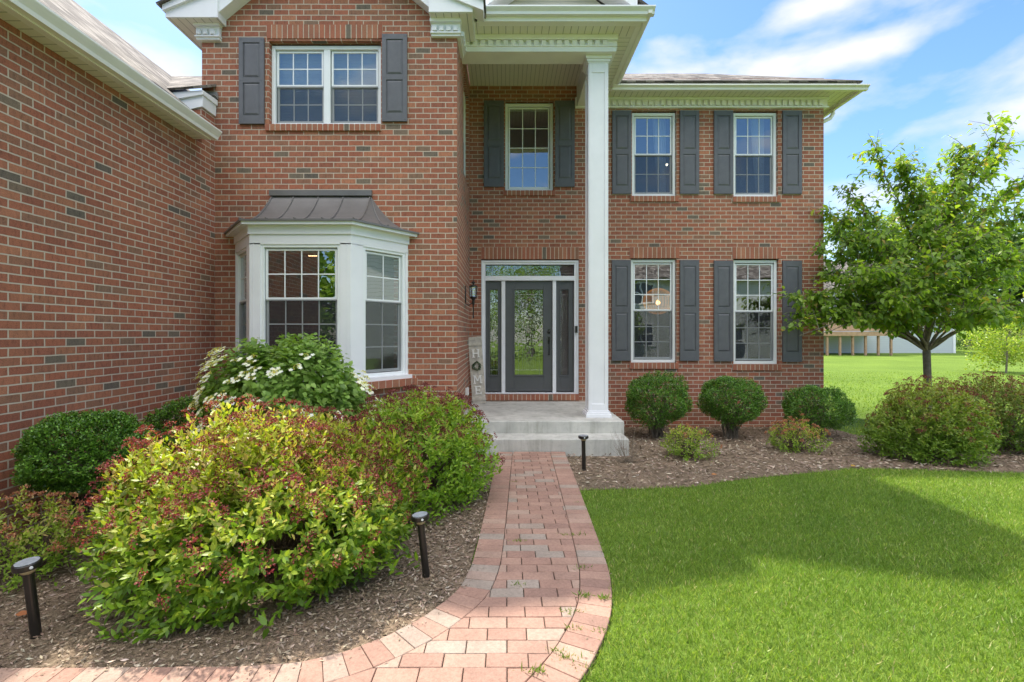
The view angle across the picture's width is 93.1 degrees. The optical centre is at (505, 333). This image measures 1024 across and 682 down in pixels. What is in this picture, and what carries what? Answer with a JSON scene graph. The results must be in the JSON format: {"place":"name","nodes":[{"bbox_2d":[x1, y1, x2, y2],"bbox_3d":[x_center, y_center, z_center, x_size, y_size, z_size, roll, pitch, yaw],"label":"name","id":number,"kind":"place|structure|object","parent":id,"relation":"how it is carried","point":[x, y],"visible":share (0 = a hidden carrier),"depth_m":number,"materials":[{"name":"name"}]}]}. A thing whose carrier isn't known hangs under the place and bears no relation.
{"place":"outdoors","nodes":[
{"label":"outdoors","id":0,"kind":"place"},
{"bbox_2d":[0,451,611,681],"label":"path","id":1,"kind":"structure","parent":0,"point":[478,599],"depth_m":2.70,"materials":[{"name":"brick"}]},
{"bbox_2d":[513,661,545,673],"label":"weed","id":2,"kind":"object","parent":1,"relation":"on","point":[537,669],"visible":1,"depth_m":2.29,"materials":[{"name":"green plant"}]},
{"bbox_2d":[551,650,581,659],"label":"weed","id":3,"kind":"object","parent":1,"relation":"on","point":[567,656],"visible":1,"depth_m":2.38,"materials":[{"name":"green plant"}]},
{"bbox_2d":[559,605,585,614],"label":"weed","id":4,"kind":"object","parent":1,"relation":"on","point":[569,611],"visible":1,"depth_m":2.79,"materials":[{"name":"green plant"}]},
{"bbox_2d":[572,589,602,597],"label":"weed","id":5,"kind":"object","parent":1,"relation":"on","point":[585,595],"visible":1,"depth_m":2.94,"materials":[{"name":"green plant"}]},
{"bbox_2d":[597,592,617,599],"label":"weed","id":6,"kind":"object","parent":1,"relation":"on","point":[603,598],"visible":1,"depth_m":2.92,"materials":[{"name":"green plant"}]},
{"bbox_2d":[74,0,1023,301],"label":"sky","id":7,"kind":"structure","parent":0,"point":[933,68],"materials":[{"name":"blue"}]},
{"bbox_2d":[464,326,1023,681],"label":"ground","id":8,"kind":"structure","parent":0,"point":[909,364],"depth_m":3.38,"materials":[{"name":"green plant"}]},
{"bbox_2d":[0,454,509,681],"bbox_3d":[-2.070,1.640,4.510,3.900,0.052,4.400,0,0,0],"label":"mulch bed","id":9,"kind":"object","parent":8,"relation":"on","point":[70,645],"visible":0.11,"depth_m":2.72,"materials":[{"name":"brown wood"}]},
{"bbox_2d":[15,610,26,615],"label":"fallen leaf","id":10,"kind":"object","parent":9,"relation":"on","point":[24,612],"visible":0.71,"depth_m":2.75,"materials":[{"name":"orange plant"}]},
{"bbox_2d":[11,556,42,638],"bbox_3d":[-2.521,1.424,2.557,0.123,0.457,0.122,0,0,0],"label":"path light","id":11,"kind":"object","parent":9,"relation":"on","point":[26,568],"visible":0.98,"depth_m":2.55,"materials":[{"name":"black plastic"}]},
{"bbox_2d":[0,484,121,593],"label":"shrub","id":12,"kind":"object","parent":9,"relation":"on","point":[20,541],"visible":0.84,"depth_m":3.23,"materials":[{"name":"green plant"}]},
{"bbox_2d":[9,409,158,533],"bbox_3d":[-3.442,1.133,3.969,1.019,1.041,0.969,0,0,0],"label":"boxwood","id":13,"kind":"object","parent":9,"relation":"on","point":[36,447],"visible":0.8,"depth_m":3.73,"materials":[{"name":"green plant"}]},
{"bbox_2d":[142,394,206,476],"bbox_3d":[-3.485,1.154,5.242,0.781,1.000,0.754,0,0,0],"label":"boxwood","id":14,"kind":"object","parent":9,"relation":"on","point":[165,413],"visible":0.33,"depth_m":5.08,"materials":[{"name":"green plant"}]},
{"bbox_2d":[71,393,430,643],"bbox_3d":[-1.620,1.072,3.431,2.077,1.339,2.066,0,0,0],"label":"spirea bush","id":15,"kind":"object","parent":9,"relation":"on","point":[172,531],"visible":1,"depth_m":2.89,"materials":[{"name":"green plant"}]},
{"bbox_2d":[187,332,384,490],"bbox_3d":[-2.250,0.813,5.169,2.226,1.686,1.718,0,0,28],"label":"flowering shrub","id":16,"kind":"object","parent":9,"relation":"on","point":[275,376],"visible":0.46,"depth_m":4.71,"materials":[{"name":"green plant"}]},
{"bbox_2d":[411,511,429,577],"bbox_3d":[-0.565,1.424,3.227,0.131,0.457,0.122,0,0,0],"label":"path light","id":17,"kind":"object","parent":9,"relation":"on","point":[419,519],"visible":0.97,"depth_m":3.21,"materials":[{"name":"black plastic"}]},
{"bbox_2d":[346,381,504,525],"bbox_3d":[-0.879,1.098,4.777,1.598,1.271,1.677,0,0,-35],"label":"spirea bush","id":18,"kind":"object","parent":9,"relation":"on","point":[453,440],"visible":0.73,"depth_m":4.47,"materials":[{"name":"green plant"}]},
{"bbox_2d":[0,0,870,534],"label":"brick house","id":19,"kind":"structure","parent":8,"relation":"on","point":[162,232],"depth_m":6.71,"materials":[{"name":"brick"}]},
{"bbox_2d":[237,248,245,370],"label":"window","id":20,"kind":"structure","parent":19,"relation":"in","point":[241,256],"depth_m":6.64,"materials":[{"name":"plastic"}]},
{"bbox_2d":[261,244,339,376],"bbox_3d":[-2.545,-0.278,6.072,0.998,1.675,0.100,0,0,0],"label":"window","id":21,"kind":"structure","parent":19,"relation":"in","point":[265,248],"depth_m":6.05,"materials":[{"name":"plastic"}]},
{"bbox_2d":[224,190,418,459],"bbox_3d":[-2.545,-0.077,6.327,2.710,3.795,0.865,0,0,0],"label":"bay window","id":22,"kind":"structure","parent":19,"relation":"in","point":[351,219],"depth_m":6.11,"materials":[{"name":"white plastic"}]},
{"bbox_2d":[272,46,380,123],"bbox_3d":[-2.497,-3.460,6.830,1.542,1.132,0.100,0,0,0],"label":"window","id":23,"kind":"structure","parent":19,"relation":"in","point":[327,52],"depth_m":6.81,"materials":[{"name":"plastic"}]},
{"bbox_2d":[279,54,376,120],"bbox_3d":[-2.497,-3.472,6.950,1.490,1.161,0.024,0,0,0],"label":"window pane","id":24,"kind":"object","parent":19,"relation":"attached to","point":[315,95],"depth_m":6.94,"materials":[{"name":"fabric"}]},
{"bbox_2d":[363,247,404,376],"bbox_3d":[-1.637,-0.278,6.453,0.100,1.675,0.680,0,0,39],"label":"window","id":25,"kind":"structure","parent":19,"relation":"in","point":[400,370],"depth_m":6.54,"materials":[{"name":"plastic"}]},
{"bbox_2d":[464,95,464,174],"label":"window","id":26,"kind":"structure","parent":19,"relation":"in","point":[464,95],"depth_m":8.79,"materials":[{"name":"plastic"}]},
{"bbox_2d":[465,279,477,317],"bbox_3d":[-0.567,-0.585,8.050,0.207,0.656,0.144,0,0,0],"label":"wall lantern","id":27,"kind":"object","parent":19,"relation":"attached to","point":[473,297],"depth_m":8.03,"materials":[{"name":"black metal"}]},
{"bbox_2d":[468,336,485,403],"bbox_3d":[-0.516,0.659,8.766,0.331,1.222,0.112,0,0,0],"label":"porch sign","id":28,"kind":"object","parent":19,"relation":"on","point":[477,369],"visible":0.99,"depth_m":8.76,"materials":[{"name":"grey wood"}]},
{"bbox_2d":[505,281,551,390],"bbox_3d":[0.441,0.047,9.139,0.881,2.082,0.106,0,0,0],"label":"door","id":29,"kind":"structure","parent":19,"relation":"in","point":[513,382],"depth_m":9.15,"materials":[{"name":"paint"}]},
{"bbox_2d":[505,104,552,190],"bbox_3d":[0.444,-3.507,9.190,0.899,1.662,0.100,0,0,0],"label":"window","id":30,"kind":"structure","parent":19,"relation":"in","point":[508,107],"depth_m":9.18,"materials":[{"name":"plastic"}]},
{"bbox_2d":[510,109,549,111],"bbox_3d":[0.444,-4.315,9.310,0.847,0.101,0.024,0,0,0],"label":"window blind","id":31,"kind":"object","parent":19,"relation":"attached to","point":[529,110],"depth_m":9.30,"materials":[{"name":"fabric"}]},
{"bbox_2d":[635,265,669,266],"bbox_3d":[2.772,-1.352,9.310,0.791,0.136,0.024,0,0,0],"label":"window blind","id":32,"kind":"object","parent":19,"relation":"attached to","point":[652,265],"depth_m":9.30,"materials":[{"name":"fabric"}]},
{"bbox_2d":[631,260,674,361],"bbox_3d":[2.772,-0.426,9.170,0.843,1.934,0.100,0,0,0],"label":"window","id":33,"kind":"structure","parent":19,"relation":"in","point":[633,262],"depth_m":9.15,"materials":[{"name":"plastic"}]},
{"bbox_2d":[632,113,674,195],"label":"window","id":34,"kind":"structure","parent":19,"relation":"in","point":[671,116],"depth_m":9.15,"materials":[{"name":"plastic"}]},
{"bbox_2d":[643,288,669,313],"bbox_3d":[3.176,-0.916,10.100,0.609,1.028,0.609,0,0,0],"label":"pendant lamp","id":35,"kind":"object","parent":19,"relation":"hanging from","point":[662,296],"visible":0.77,"depth_m":9.98,"materials":[{"name":"wicker"}]},
{"bbox_2d":[652,119,665,191],"bbox_3d":[2.968,-3.326,9.370,0.260,1.708,0.060,0,0,0],"label":"curtain","id":36,"kind":"object","parent":19,"relation":"hanging from","point":[662,159],"visible":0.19,"depth_m":9.37,"materials":[{"name":"fabric"}]},
{"bbox_2d":[736,265,769,266],"bbox_3d":[4.685,-1.342,9.310,0.782,0.138,0.024,0,0,0],"label":"window blind","id":37,"kind":"object","parent":19,"relation":"attached to","point":[752,265],"depth_m":9.30,"materials":[{"name":"fabric"}]},
{"bbox_2d":[733,113,775,196],"bbox_3d":[4.680,-3.358,9.170,0.824,1.588,0.100,0,0,0],"label":"window","id":38,"kind":"structure","parent":19,"relation":"in","point":[772,116],"depth_m":9.15,"materials":[{"name":"plastic"}]},
{"bbox_2d":[733,260,776,363],"bbox_3d":[4.685,-0.408,9.170,0.834,1.952,0.100,0,0,0],"label":"window","id":39,"kind":"structure","parent":19,"relation":"in","point":[773,312],"depth_m":9.15,"materials":[{"name":"plastic"}]},
{"bbox_2d":[750,119,763,192],"bbox_3d":[4.866,-3.321,9.370,0.260,1.718,0.060,0,0,0],"label":"curtain","id":40,"kind":"object","parent":19,"relation":"hanging from","point":[754,123],"visible":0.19,"depth_m":9.37,"materials":[{"name":"fabric"}]},
{"bbox_2d":[566,424,1023,489],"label":"mulch bed","id":41,"kind":"object","parent":8,"relation":"on","point":[660,473],"visible":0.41,"depth_m":6.19,"materials":[{"name":"brown wood"}]},
{"bbox_2d":[578,434,588,470],"bbox_3d":[0.928,1.436,5.778,0.122,0.453,0.125,0,0,0],"label":"path light","id":42,"kind":"object","parent":41,"relation":"on","point":[583,437],"visible":0.98,"depth_m":5.76,"materials":[{"name":"black plastic"}]},
{"bbox_2d":[607,432,652,463],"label":"dry shrub","id":43,"kind":"object","parent":41,"relation":"on","point":[632,455],"visible":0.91,"depth_m":6.17,"materials":[{"name":"plant"}]},
{"bbox_2d":[624,370,693,438],"bbox_3d":[2.529,1.182,8.040,1.077,1.167,1.114,0,0,0],"label":"boxwood","id":44,"kind":"object","parent":41,"relation":"on","point":[683,402],"visible":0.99,"depth_m":7.85,"materials":[{"name":"green plant"}]},
{"bbox_2d":[658,423,722,462],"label":"shrub","id":45,"kind":"object","parent":41,"relation":"on","point":[679,448],"visible":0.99,"depth_m":6.39,"materials":[{"name":"green plant"}]},
{"bbox_2d":[695,375,767,438],"bbox_3d":[3.704,1.219,7.962,1.079,1.088,0.968,0,0,0],"label":"boxwood","id":46,"kind":"object","parent":41,"relation":"on","point":[732,418],"visible":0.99,"depth_m":7.82,"materials":[{"name":"green plant"}]},
{"bbox_2d":[765,413,831,454],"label":"shrub","id":47,"kind":"object","parent":41,"relation":"on","point":[793,444],"visible":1,"depth_m":6.88,"materials":[{"name":"green plant"}]},
{"bbox_2d":[781,384,857,437],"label":"boxwood","id":48,"kind":"object","parent":41,"relation":"on","point":[792,405],"visible":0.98,"depth_m":7.84,"materials":[{"name":"green plant"}]},
{"bbox_2d":[856,374,1004,470],"bbox_3d":[5.619,1.149,6.480,1.498,1.210,1.383,0,0,42],"label":"spirea bush","id":49,"kind":"object","parent":41,"relation":"on","point":[916,438],"visible":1,"depth_m":6.19,"materials":[{"name":"green plant"}]},
{"bbox_2d":[935,370,1023,455],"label":"spirea bush","id":50,"kind":"object","parent":41,"relation":"on","point":[1010,431],"visible":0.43,"depth_m":6.84,"materials":[{"name":"green plant"}]},
{"bbox_2d":[824,212,890,260],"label":"broadleaf tree","id":51,"kind":"object","parent":8,"relation":"on","point":[826,227],"visible":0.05,"depth_m":61.76,"materials":[{"name":"green plant"}]},
{"bbox_2d":[824,261,955,354],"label":"neighbour house","id":52,"kind":"structure","parent":8,"relation":"on","point":[850,339],"depth_m":42.00,"materials":[{"name":"white"}]},
{"bbox_2d":[767,110,1023,411],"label":"cherry tree","id":53,"kind":"object","parent":8,"relation":"on","point":[898,294],"visible":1,"depth_m":8.69,"materials":[{"name":"green plant"}]},
{"bbox_2d":[956,328,993,349],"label":"dark shrub","id":54,"kind":"object","parent":8,"relation":"on","point":[959,343],"visible":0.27,"depth_m":46.01,"materials":[{"name":"green plant"}]},
{"bbox_2d":[942,217,1023,334],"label":"broadleaf tree","id":55,"kind":"object","parent":8,"relation":"on","point":[1018,236],"visible":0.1,"depth_m":50.32,"materials":[{"name":"green plant"}]},
{"bbox_2d":[958,311,1023,372],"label":"forsythia","id":56,"kind":"object","parent":8,"relation":"on","point":[995,342],"visible":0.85,"depth_m":21.55,"materials":[{"name":"green plant"}]},
{"bbox_2d":[967,326,1016,340],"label":"hedge bush","id":57,"kind":"object","parent":8,"relation":"on","point":[1000,333],"visible":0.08,"depth_m":57.17,"materials":[{"name":"green plant"}]},
{"bbox_2d":[993,285,1023,326],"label":"broadleaf tree","id":58,"kind":"object","parent":8,"relation":"on","point":[1016,297],"visible":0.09,"depth_m":51.55,"materials":[{"name":"green plant"}]},
{"bbox_2d":[1011,324,1023,340],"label":"hedge bush","id":59,"kind":"object","parent":8,"relation":"on","point":[1021,333],"visible":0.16,"depth_m":58.89,"materials":[{"name":"green plant"}]},
{"bbox_2d":[824,371,1023,434],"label":"grass","id":60,"kind":"structure","parent":0,"point":[850,388],"depth_m":15.93,"materials":[{"name":"green plant"}]}
]}

